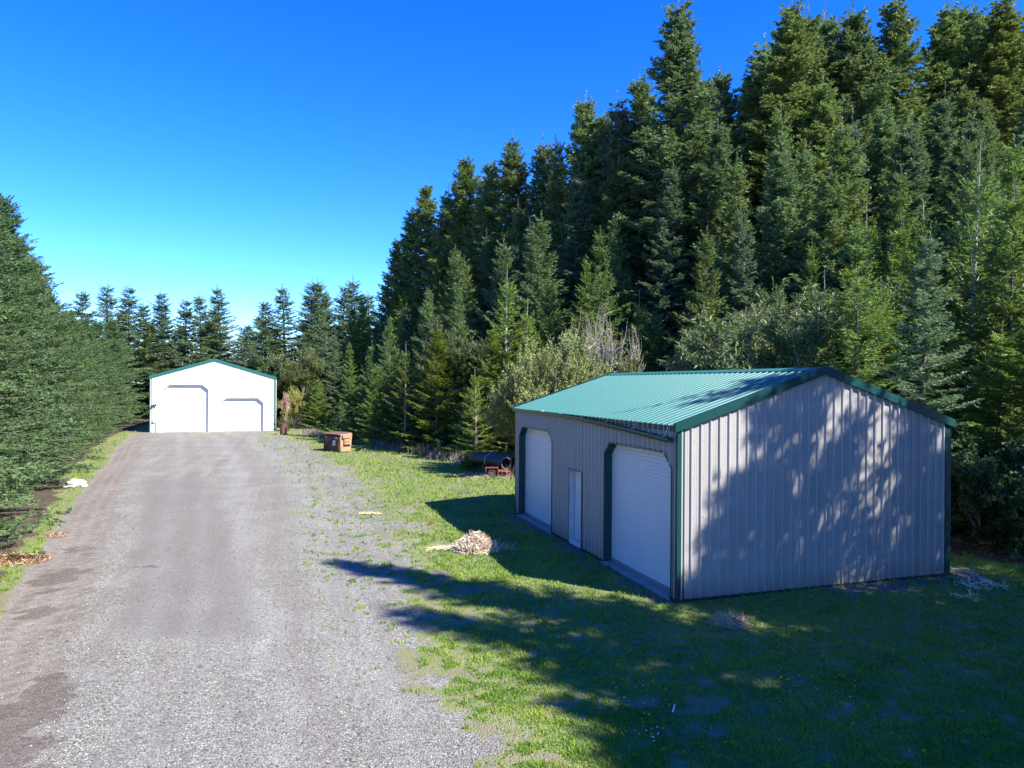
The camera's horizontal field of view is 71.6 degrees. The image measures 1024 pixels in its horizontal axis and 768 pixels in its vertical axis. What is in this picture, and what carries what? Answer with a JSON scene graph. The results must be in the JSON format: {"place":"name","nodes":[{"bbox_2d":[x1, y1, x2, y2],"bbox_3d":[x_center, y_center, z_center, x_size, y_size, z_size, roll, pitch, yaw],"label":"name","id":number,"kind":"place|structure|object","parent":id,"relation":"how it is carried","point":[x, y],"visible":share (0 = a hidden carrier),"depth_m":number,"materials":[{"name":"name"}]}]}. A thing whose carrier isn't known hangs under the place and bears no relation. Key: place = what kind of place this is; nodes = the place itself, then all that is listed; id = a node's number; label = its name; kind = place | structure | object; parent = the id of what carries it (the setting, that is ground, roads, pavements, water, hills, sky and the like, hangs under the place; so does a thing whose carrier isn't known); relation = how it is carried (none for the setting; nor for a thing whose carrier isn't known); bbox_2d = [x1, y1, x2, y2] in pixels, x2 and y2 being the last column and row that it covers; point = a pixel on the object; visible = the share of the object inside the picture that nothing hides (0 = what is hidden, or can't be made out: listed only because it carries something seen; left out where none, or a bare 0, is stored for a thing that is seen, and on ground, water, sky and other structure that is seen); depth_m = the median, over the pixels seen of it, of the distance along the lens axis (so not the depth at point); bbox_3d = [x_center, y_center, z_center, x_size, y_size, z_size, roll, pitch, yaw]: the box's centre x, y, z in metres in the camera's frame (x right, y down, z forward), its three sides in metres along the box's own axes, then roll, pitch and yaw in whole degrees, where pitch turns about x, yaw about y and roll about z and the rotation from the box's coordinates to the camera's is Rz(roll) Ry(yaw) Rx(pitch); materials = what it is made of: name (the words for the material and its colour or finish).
{"place":"outdoors","nodes":[
{"label":"outdoors","id":0,"kind":"place"},
{"bbox_2d":[0,428,157,767],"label":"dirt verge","id":1,"kind":"structure","parent":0,"point":[27,710],"depth_m":13.59,"materials":[{"name":"grey gravel"}]},
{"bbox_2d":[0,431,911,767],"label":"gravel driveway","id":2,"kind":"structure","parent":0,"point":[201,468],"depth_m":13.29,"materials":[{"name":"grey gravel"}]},
{"bbox_2d":[0,415,1023,767],"bbox_3d":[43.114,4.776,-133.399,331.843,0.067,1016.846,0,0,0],"label":"lawn","id":3,"kind":"structure","parent":0,"point":[492,723],"depth_m":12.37,"materials":[{"name":"green plant"}]},
{"bbox_2d":[106,282,170,417],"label":"spruce tree","id":4,"kind":"object","parent":3,"relation":"on","point":[129,303],"visible":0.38,"depth_m":87.49,"materials":[{"name":"green plant"}]},
{"bbox_2d":[131,295,214,414],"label":"spruce tree","id":5,"kind":"object","parent":3,"relation":"on","point":[185,311],"visible":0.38,"depth_m":90.46,"materials":[{"name":"green plant"}]},
{"bbox_2d":[148,295,233,407],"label":"spruce tree","id":6,"kind":"object","parent":3,"relation":"on","point":[198,302],"visible":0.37,"depth_m":91.34,"materials":[{"name":"green plant"}]},
{"bbox_2d":[149,358,276,432],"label":"white garage","id":7,"kind":"structure","parent":3,"relation":"on","point":[214,395],"depth_m":64.33,"materials":[{"name":"white metal"}]},
{"bbox_2d":[164,385,207,431],"bbox_3d":[-29.317,2.163,63.826,3.717,4.250,0.044,0,0,-18],"label":"roller door","id":8,"kind":"structure","parent":7,"relation":"in","point":[185,406],"depth_m":63.83,"materials":[{"name":"white metal"}]},
{"bbox_2d":[220,398,262,430],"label":"roller door","id":9,"kind":"structure","parent":7,"relation":"in","point":[237,414],"depth_m":65.29,"materials":[{"name":"white metal"}]},
{"bbox_2d":[192,282,253,367],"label":"spruce tree","id":10,"kind":"object","parent":3,"relation":"on","point":[219,315],"visible":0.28,"depth_m":92.23,"materials":[{"name":"green plant"}]},
{"bbox_2d":[227,299,299,418],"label":"spruce tree","id":11,"kind":"object","parent":3,"relation":"on","point":[268,336],"visible":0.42,"depth_m":85.59,"materials":[{"name":"green plant"}]},
{"bbox_2d":[251,283,315,418],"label":"spruce tree","id":12,"kind":"object","parent":3,"relation":"on","point":[282,294],"visible":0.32,"depth_m":86.33,"materials":[{"name":"green plant"}]},
{"bbox_2d":[265,343,336,426],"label":"broom shrub","id":13,"kind":"object","parent":3,"relation":"on","point":[306,373],"visible":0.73,"depth_m":71.24,"materials":[{"name":"green plant"}]},
{"bbox_2d":[348,367,396,443],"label":"young fir","id":14,"kind":"object","parent":3,"relation":"on","point":[371,409],"visible":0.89,"depth_m":51.28,"materials":[{"name":"green plant"}]},
{"bbox_2d":[360,319,415,436],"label":"young fir","id":15,"kind":"object","parent":3,"relation":"on","point":[387,355],"visible":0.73,"depth_m":51.79,"materials":[{"name":"green plant"}]},
{"bbox_2d":[390,321,472,455],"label":"young fir","id":16,"kind":"object","parent":3,"relation":"on","point":[435,375],"visible":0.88,"depth_m":45.69,"materials":[{"name":"green plant"}]},
{"bbox_2d":[512,366,955,602],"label":"metal shed","id":17,"kind":"structure","parent":3,"relation":"on","point":[681,486],"depth_m":16.09,"materials":[{"name":"beige metal"}]},
{"bbox_2d":[524,428,550,527],"bbox_3d":[0.917,2.951,22.936,0.045,3.030,3.130,0,0,-18],"label":"roller door","id":18,"kind":"structure","parent":17,"relation":"in","point":[538,442],"depth_m":23.13,"materials":[{"name":"metal"}]},
{"bbox_2d":[611,444,670,591],"bbox_3d":[3.030,2.964,16.484,0.045,3.030,3.310,0,0,-18],"label":"roller door","id":19,"kind":"structure","parent":17,"relation":"in","point":[641,482],"depth_m":16.51,"materials":[{"name":"metal"}]},
{"bbox_2d":[0,416,1023,582],"bbox_3d":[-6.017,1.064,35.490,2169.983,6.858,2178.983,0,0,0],"label":"forest floor","id":20,"kind":"structure","parent":0,"point":[45,493],"depth_m":23.29,"materials":[{"name":"brown soil"}]},
{"bbox_2d":[0,291,53,535],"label":"cypress tree","id":21,"kind":"object","parent":20,"relation":"on","point":[9,374],"visible":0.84,"depth_m":21.13,"materials":[{"name":"green plant"}]},
{"bbox_2d":[0,244,65,509],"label":"cypress tree","id":22,"kind":"object","parent":20,"relation":"on","point":[14,398],"visible":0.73,"depth_m":24.16,"materials":[{"name":"green plant"}]},
{"bbox_2d":[0,305,74,548],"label":"cypress tree","id":23,"kind":"object","parent":20,"relation":"on","point":[7,429],"visible":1,"depth_m":17.58,"materials":[{"name":"green plant"}]},
{"bbox_2d":[0,230,92,494],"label":"cypress tree","id":24,"kind":"object","parent":20,"relation":"on","point":[25,308],"visible":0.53,"depth_m":28.39,"materials":[{"name":"green plant"}]},
{"bbox_2d":[0,205,93,480],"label":"cypress tree","id":25,"kind":"object","parent":20,"relation":"on","point":[8,257],"visible":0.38,"depth_m":31.44,"materials":[{"name":"green plant"}]},
{"bbox_2d":[0,193,105,469],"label":"cypress tree","id":26,"kind":"object","parent":20,"relation":"on","point":[8,208],"visible":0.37,"depth_m":35.05,"materials":[{"name":"green plant"}]},
{"bbox_2d":[5,237,105,461],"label":"cypress tree","id":27,"kind":"object","parent":20,"relation":"on","point":[74,362],"visible":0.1,"depth_m":38.89,"materials":[{"name":"green plant"}]},
{"bbox_2d":[31,260,103,459],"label":"cypress tree","id":28,"kind":"object","parent":20,"relation":"on","point":[67,366],"visible":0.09,"depth_m":43.41,"materials":[{"name":"green plant"}]},
{"bbox_2d":[90,320,145,427],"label":"cypress tree","id":29,"kind":"object","parent":20,"relation":"on","point":[98,327],"visible":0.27,"depth_m":70.13,"materials":[{"name":"green plant"}]},
{"bbox_2d":[100,319,148,423],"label":"cypress tree","id":30,"kind":"object","parent":20,"relation":"on","point":[114,335],"visible":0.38,"depth_m":75.07,"materials":[{"name":"green plant"}]},
{"bbox_2d":[114,302,176,417],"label":"spruce tree","id":31,"kind":"object","parent":20,"relation":"on","point":[144,328],"visible":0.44,"depth_m":88.24,"materials":[{"name":"green plant"}]},
{"bbox_2d":[121,291,192,417],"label":"spruce tree","id":32,"kind":"object","parent":20,"relation":"on","point":[161,309],"visible":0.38,"depth_m":89.44,"materials":[{"name":"green plant"}]},
{"bbox_2d":[347,203,424,415],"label":"fir tree","id":33,"kind":"object","parent":20,"relation":"on","point":[403,243],"visible":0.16,"depth_m":72.79,"materials":[{"name":"green plant"}]},
{"bbox_2d":[373,347,428,438],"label":"young fir","id":34,"kind":"object","parent":20,"relation":"on","point":[403,382],"visible":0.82,"depth_m":49.89,"materials":[{"name":"green plant"}]},
{"bbox_2d":[371,179,448,410],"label":"fir tree","id":35,"kind":"object","parent":20,"relation":"on","point":[426,204],"visible":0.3,"depth_m":71.06,"materials":[{"name":"green plant"}]},
{"bbox_2d":[396,181,462,405],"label":"fir tree","id":36,"kind":"object","parent":20,"relation":"on","point":[440,233],"visible":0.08,"depth_m":69.03,"materials":[{"name":"green plant"}]},
{"bbox_2d":[392,150,486,402],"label":"fir tree","id":37,"kind":"object","parent":20,"relation":"on","point":[465,185],"visible":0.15,"depth_m":66.91,"materials":[{"name":"green plant"}]},
{"bbox_2d":[407,249,494,437],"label":"fir tree","id":38,"kind":"object","parent":20,"relation":"on","point":[457,289],"visible":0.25,"depth_m":51.17,"materials":[{"name":"green plant"}]},
{"bbox_2d":[434,292,484,443],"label":"young fir","id":39,"kind":"object","parent":20,"relation":"on","point":[458,327],"visible":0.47,"depth_m":47.82,"materials":[{"name":"green plant"}]},
{"bbox_2d":[407,307,531,445],"bbox_3d":[-2.646,-0.470,48.922,8.694,10.024,7.593,0,0,-17],"label":"broom shrub","id":40,"kind":"object","parent":20,"relation":"on","point":[477,348],"visible":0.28,"depth_m":48.12,"materials":[{"name":"green plant"}]},
{"bbox_2d":[446,367,507,454],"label":"young fir","id":41,"kind":"object","parent":20,"relation":"on","point":[475,409],"visible":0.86,"depth_m":40.88,"materials":[{"name":"green plant"}]},
{"bbox_2d":[449,319,514,454],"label":"young fir","id":42,"kind":"object","parent":20,"relation":"on","point":[495,347],"visible":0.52,"depth_m":42.76,"materials":[{"name":"green plant"}]},
{"bbox_2d":[463,154,510,334],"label":"fir tree","id":43,"kind":"object","parent":20,"relation":"on","point":[488,187],"visible":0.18,"depth_m":63.37,"materials":[{"name":"green plant"}]},
{"bbox_2d":[447,266,534,452],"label":"young fir","id":44,"kind":"object","parent":20,"relation":"on","point":[504,322],"visible":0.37,"depth_m":43.67,"materials":[{"name":"green plant"}]},
{"bbox_2d":[449,135,533,337],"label":"fir tree","id":45,"kind":"object","parent":20,"relation":"on","point":[511,187],"visible":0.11,"depth_m":61.40,"materials":[{"name":"green plant"}]},
{"bbox_2d":[450,236,534,447],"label":"fir tree","id":46,"kind":"object","parent":20,"relation":"on","point":[498,278],"visible":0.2,"depth_m":49.93,"materials":[{"name":"green plant"}]},
{"bbox_2d":[478,354,555,442],"bbox_3d":[0.879,1.484,35.097,4.291,6.133,4.271,0,0,-22],"label":"deciduous shrub","id":47,"kind":"object","parent":20,"relation":"on","point":[506,409],"visible":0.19,"depth_m":34.80,"materials":[{"name":"green plant"}]},
{"bbox_2d":[474,210,580,448],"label":"fir tree","id":48,"kind":"object","parent":20,"relation":"on","point":[538,273],"visible":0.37,"depth_m":47.22,"materials":[{"name":"green plant"}]},
{"bbox_2d":[492,130,565,307],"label":"fir tree","id":49,"kind":"object","parent":20,"relation":"on","point":[540,157],"visible":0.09,"depth_m":60.14,"materials":[{"name":"green plant"}]},
{"bbox_2d":[509,268,571,449],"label":"young fir","id":50,"kind":"object","parent":20,"relation":"on","point":[546,319],"visible":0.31,"depth_m":44.69,"materials":[{"name":"green plant"}]},
{"bbox_2d":[486,318,617,429],"bbox_3d":[2.228,0.608,35.321,7.088,7.929,7.056,0,1,-4],"label":"deciduous shrub","id":51,"kind":"object","parent":20,"relation":"on","point":[569,369],"visible":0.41,"depth_m":34.14,"materials":[{"name":"green plant"}]},
{"bbox_2d":[522,133,581,315],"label":"fir tree","id":52,"kind":"object","parent":20,"relation":"on","point":[552,191],"visible":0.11,"depth_m":57.62,"materials":[{"name":"green plant"}]},
{"bbox_2d":[545,162,614,371],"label":"fir tree","id":53,"kind":"object","parent":20,"relation":"on","point":[575,212],"visible":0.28,"depth_m":52.16,"materials":[{"name":"green plant"}]},
{"bbox_2d":[522,90,641,326],"bbox_3d":[5.665,-9.579,56.851,13.817,28.550,14.570,0,0,-23],"label":"fir tree","id":54,"kind":"object","parent":20,"relation":"on","point":[582,136],"visible":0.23,"depth_m":56.29,"materials":[{"name":"green plant"}]},
{"bbox_2d":[558,224,643,375],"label":"fir tree","id":55,"kind":"object","parent":20,"relation":"on","point":[598,280],"visible":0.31,"depth_m":42.59,"materials":[{"name":"green plant"}]},
{"bbox_2d":[551,106,650,335],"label":"fir tree","id":56,"kind":"object","parent":20,"relation":"on","point":[603,123],"visible":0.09,"depth_m":55.34,"materials":[{"name":"green plant"}]},
{"bbox_2d":[556,154,649,378],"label":"fir tree","id":57,"kind":"object","parent":20,"relation":"on","point":[620,204],"visible":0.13,"depth_m":50.88,"materials":[{"name":"green plant"}]},
{"bbox_2d":[587,217,647,370],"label":"young fir","id":58,"kind":"object","parent":20,"relation":"on","point":[615,263],"visible":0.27,"depth_m":47.58,"materials":[{"name":"green plant"}]},
{"bbox_2d":[572,91,674,368],"bbox_3d":[8.458,-8.801,53.923,12.917,26.993,12.867,0,0,13],"label":"fir tree","id":59,"kind":"object","parent":20,"relation":"on","point":[619,118],"visible":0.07,"depth_m":52.55,"materials":[{"name":"green plant"}]},
{"bbox_2d":[589,68,692,359],"bbox_3d":[10.485,-9.683,53.359,13.357,28.453,13.351,-1,-1,25],"label":"fir tree","id":60,"kind":"object","parent":20,"relation":"on","point":[640,96],"visible":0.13,"depth_m":52.46,"materials":[{"name":"green plant"}]},
{"bbox_2d":[616,159,698,371],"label":"fir tree","id":61,"kind":"object","parent":20,"relation":"on","point":[668,216],"visible":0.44,"depth_m":45.43,"materials":[{"name":"green plant"}]},
{"bbox_2d":[587,0,761,361],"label":"fir tree","id":62,"kind":"object","parent":20,"relation":"on","point":[675,78],"visible":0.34,"depth_m":48.42,"materials":[{"name":"green plant"}]},
{"bbox_2d":[661,224,730,370],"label":"fir tree","id":63,"kind":"object","parent":20,"relation":"on","point":[706,246],"visible":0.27,"depth_m":34.62,"materials":[{"name":"green plant"}]},
{"bbox_2d":[661,117,762,341],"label":"fir tree","id":64,"kind":"object","parent":20,"relation":"on","point":[715,179],"visible":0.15,"depth_m":45.48,"materials":[{"name":"green plant"}]},
{"bbox_2d":[672,68,772,341],"bbox_3d":[17.005,-9.687,50.739,12.734,26.246,13.396,0,0,7],"label":"fir tree","id":65,"kind":"object","parent":20,"relation":"on","point":[745,110],"visible":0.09,"depth_m":50.38,"materials":[{"name":"green plant"}]},
{"bbox_2d":[688,152,774,331],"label":"fir tree","id":66,"kind":"object","parent":20,"relation":"on","point":[737,173],"visible":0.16,"depth_m":43.21,"materials":[{"name":"green plant"}]},
{"bbox_2d":[722,197,766,324],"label":"young fir","id":67,"kind":"object","parent":20,"relation":"on","point":[741,271],"visible":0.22,"depth_m":37.14,"materials":[{"name":"green plant"}]},
{"bbox_2d":[675,0,868,323],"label":"fir tree","id":68,"kind":"object","parent":20,"relation":"on","point":[788,70],"visible":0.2,"depth_m":47.78,"materials":[{"name":"green plant"}]},
{"bbox_2d":[732,96,817,309],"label":"fir tree","id":69,"kind":"object","parent":20,"relation":"on","point":[779,125],"visible":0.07,"depth_m":44.44,"materials":[{"name":"green plant"}]},
{"bbox_2d":[730,127,831,317],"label":"fir tree","id":70,"kind":"object","parent":20,"relation":"on","point":[784,186],"visible":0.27,"depth_m":38.41,"materials":[{"name":"green plant"}]},
{"bbox_2d":[656,276,918,396],"bbox_3d":[10.381,-0.076,29.533,9.448,9.388,10.911,0,0,-13],"label":"broom shrub","id":71,"kind":"object","parent":20,"relation":"on","point":[734,346],"visible":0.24,"depth_m":26.79,"materials":[{"name":"green plant"}]},
{"bbox_2d":[757,138,840,318],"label":"fir tree","id":72,"kind":"object","parent":20,"relation":"on","point":[806,204],"visible":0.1,"depth_m":40.84,"materials":[{"name":"green plant"}]},
{"bbox_2d":[748,0,863,302],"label":"fir tree","id":73,"kind":"object","parent":20,"relation":"on","point":[815,76],"visible":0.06,"depth_m":48.87,"materials":[{"name":"green plant"}]},
{"bbox_2d":[758,73,877,265],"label":"fir tree","id":74,"kind":"object","parent":20,"relation":"on","point":[823,114],"visible":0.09,"depth_m":45.59,"materials":[{"name":"green plant"}]},
{"bbox_2d":[782,165,885,336],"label":"fir tree","id":75,"kind":"object","parent":20,"relation":"on","point":[830,207],"visible":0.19,"depth_m":35.71,"materials":[{"name":"green plant"}]},
{"bbox_2d":[782,117,891,317],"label":"fir tree","id":76,"kind":"object","parent":20,"relation":"on","point":[844,161],"visible":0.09,"depth_m":38.13,"materials":[{"name":"green plant"}]},
{"bbox_2d":[814,216,925,398],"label":"fir tree","id":77,"kind":"object","parent":20,"relation":"on","point":[857,353],"visible":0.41,"depth_m":24.45,"materials":[{"name":"green plant"}]},
{"bbox_2d":[801,0,950,208],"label":"fir tree","id":78,"kind":"object","parent":20,"relation":"on","point":[856,70],"visible":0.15,"depth_m":48.15,"materials":[{"name":"green plant"}]},
{"bbox_2d":[858,95,922,264],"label":"fir tree","id":79,"kind":"object","parent":20,"relation":"on","point":[885,124],"visible":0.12,"depth_m":44.89,"materials":[{"name":"green plant"}]},
{"bbox_2d":[855,109,944,363],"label":"fir tree","id":80,"kind":"object","parent":20,"relation":"on","point":[909,157],"visible":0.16,"depth_m":35.42,"materials":[{"name":"green plant"}]},
{"bbox_2d":[848,276,959,437],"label":"young fir","id":81,"kind":"object","parent":20,"relation":"on","point":[892,346],"visible":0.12,"depth_m":25.81,"materials":[{"name":"green plant"}]},
{"bbox_2d":[867,165,953,381],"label":"fir tree","id":82,"kind":"object","parent":20,"relation":"on","point":[898,202],"visible":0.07,"depth_m":33.20,"materials":[{"name":"green plant"}]},
{"bbox_2d":[863,0,965,215],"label":"fir tree","id":83,"kind":"object","parent":20,"relation":"on","point":[895,35],"visible":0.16,"depth_m":49.17,"materials":[{"name":"green plant"}]},
{"bbox_2d":[866,206,981,423],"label":"young fir","id":84,"kind":"object","parent":20,"relation":"on","point":[897,245],"visible":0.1,"depth_m":29.81,"materials":[{"name":"green plant"}]},
{"bbox_2d":[870,189,985,417],"bbox_3d":[16.695,-1.378,27.901,5.159,12.426,5.879,0,0,-5],"label":"young fir","id":85,"kind":"object","parent":20,"relation":"on","point":[924,233],"visible":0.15,"depth_m":27.56,"materials":[{"name":"green plant"}]},
{"bbox_2d":[867,221,1004,552],"bbox_3d":[12.819,-0.116,21.799,5.082,9.813,5.031,1,0,18],"label":"fir tree","id":86,"kind":"object","parent":20,"relation":"on","point":[922,272],"visible":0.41,"depth_m":21.71,"materials":[{"name":"green plant"}]},
{"bbox_2d":[921,82,962,240],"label":"fir tree","id":87,"kind":"object","parent":20,"relation":"on","point":[940,148],"visible":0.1,"depth_m":44.78,"materials":[{"name":"green plant"}]},
{"bbox_2d":[889,299,1003,516],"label":"young fir","id":88,"kind":"object","parent":20,"relation":"on","point":[939,368],"visible":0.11,"depth_m":24.24,"materials":[{"name":"green plant"}]},
{"bbox_2d":[891,142,1023,444],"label":"young fir","id":89,"kind":"object","parent":20,"relation":"on","point":[967,248],"visible":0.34,"depth_m":26.64,"materials":[{"name":"green plant"}]},
{"bbox_2d":[915,0,1007,213],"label":"fir tree","id":90,"kind":"object","parent":20,"relation":"on","point":[954,67],"visible":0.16,"depth_m":50.05,"materials":[{"name":"green plant"}]},
{"bbox_2d":[914,129,1016,377],"bbox_3d":[21.234,-4.056,33.247,7.218,15.537,6.946,0,0,11],"label":"fir tree","id":91,"kind":"object","parent":20,"relation":"on","point":[944,212],"visible":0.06,"depth_m":32.84,"materials":[{"name":"green plant"}]},
{"bbox_2d":[914,170,1023,451],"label":"young fir","id":92,"kind":"object","parent":20,"relation":"on","point":[1014,210],"visible":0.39,"depth_m":24.69,"materials":[{"name":"green plant"}]},
{"bbox_2d":[919,135,1018,451],"bbox_3d":[19.246,-3.066,29.956,7.114,14.779,7.973,0,-1,-26],"label":"fir tree","id":93,"kind":"object","parent":20,"relation":"on","point":[969,158],"visible":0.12,"depth_m":29.79,"materials":[{"name":"green plant"}]},
{"bbox_2d":[933,319,1023,527],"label":"young fir","id":94,"kind":"object","parent":20,"relation":"on","point":[986,420],"visible":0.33,"depth_m":22.02,"materials":[{"name":"green plant"}]},
{"bbox_2d":[934,0,1023,234],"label":"fir tree","id":95,"kind":"object","parent":20,"relation":"on","point":[1000,47],"visible":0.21,"depth_m":48.05,"materials":[{"name":"green plant"}]},
{"bbox_2d":[951,296,1023,521],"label":"young fir","id":96,"kind":"object","parent":20,"relation":"on","point":[1018,379],"visible":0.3,"depth_m":21.13,"materials":[{"name":"green plant"}]},
{"bbox_2d":[951,423,1023,544],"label":"scrub bush","id":97,"kind":"object","parent":20,"relation":"on","point":[988,486],"visible":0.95,"depth_m":19.23,"materials":[{"name":"green plant"}]},
{"bbox_2d":[954,134,1023,404],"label":"fir tree","id":98,"kind":"object","parent":20,"relation":"on","point":[1018,169],"visible":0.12,"depth_m":31.45,"materials":[{"name":"green plant"}]},
{"bbox_2d":[965,513,1023,560],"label":"scrub bush","id":99,"kind":"object","parent":20,"relation":"on","point":[1006,532],"visible":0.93,"depth_m":18.91,"materials":[{"name":"green plant"}]},
{"bbox_2d":[0,0,1023,382],"label":"sky","id":100,"kind":"structure","parent":0,"point":[179,149],"materials":[{"name":"blue"}]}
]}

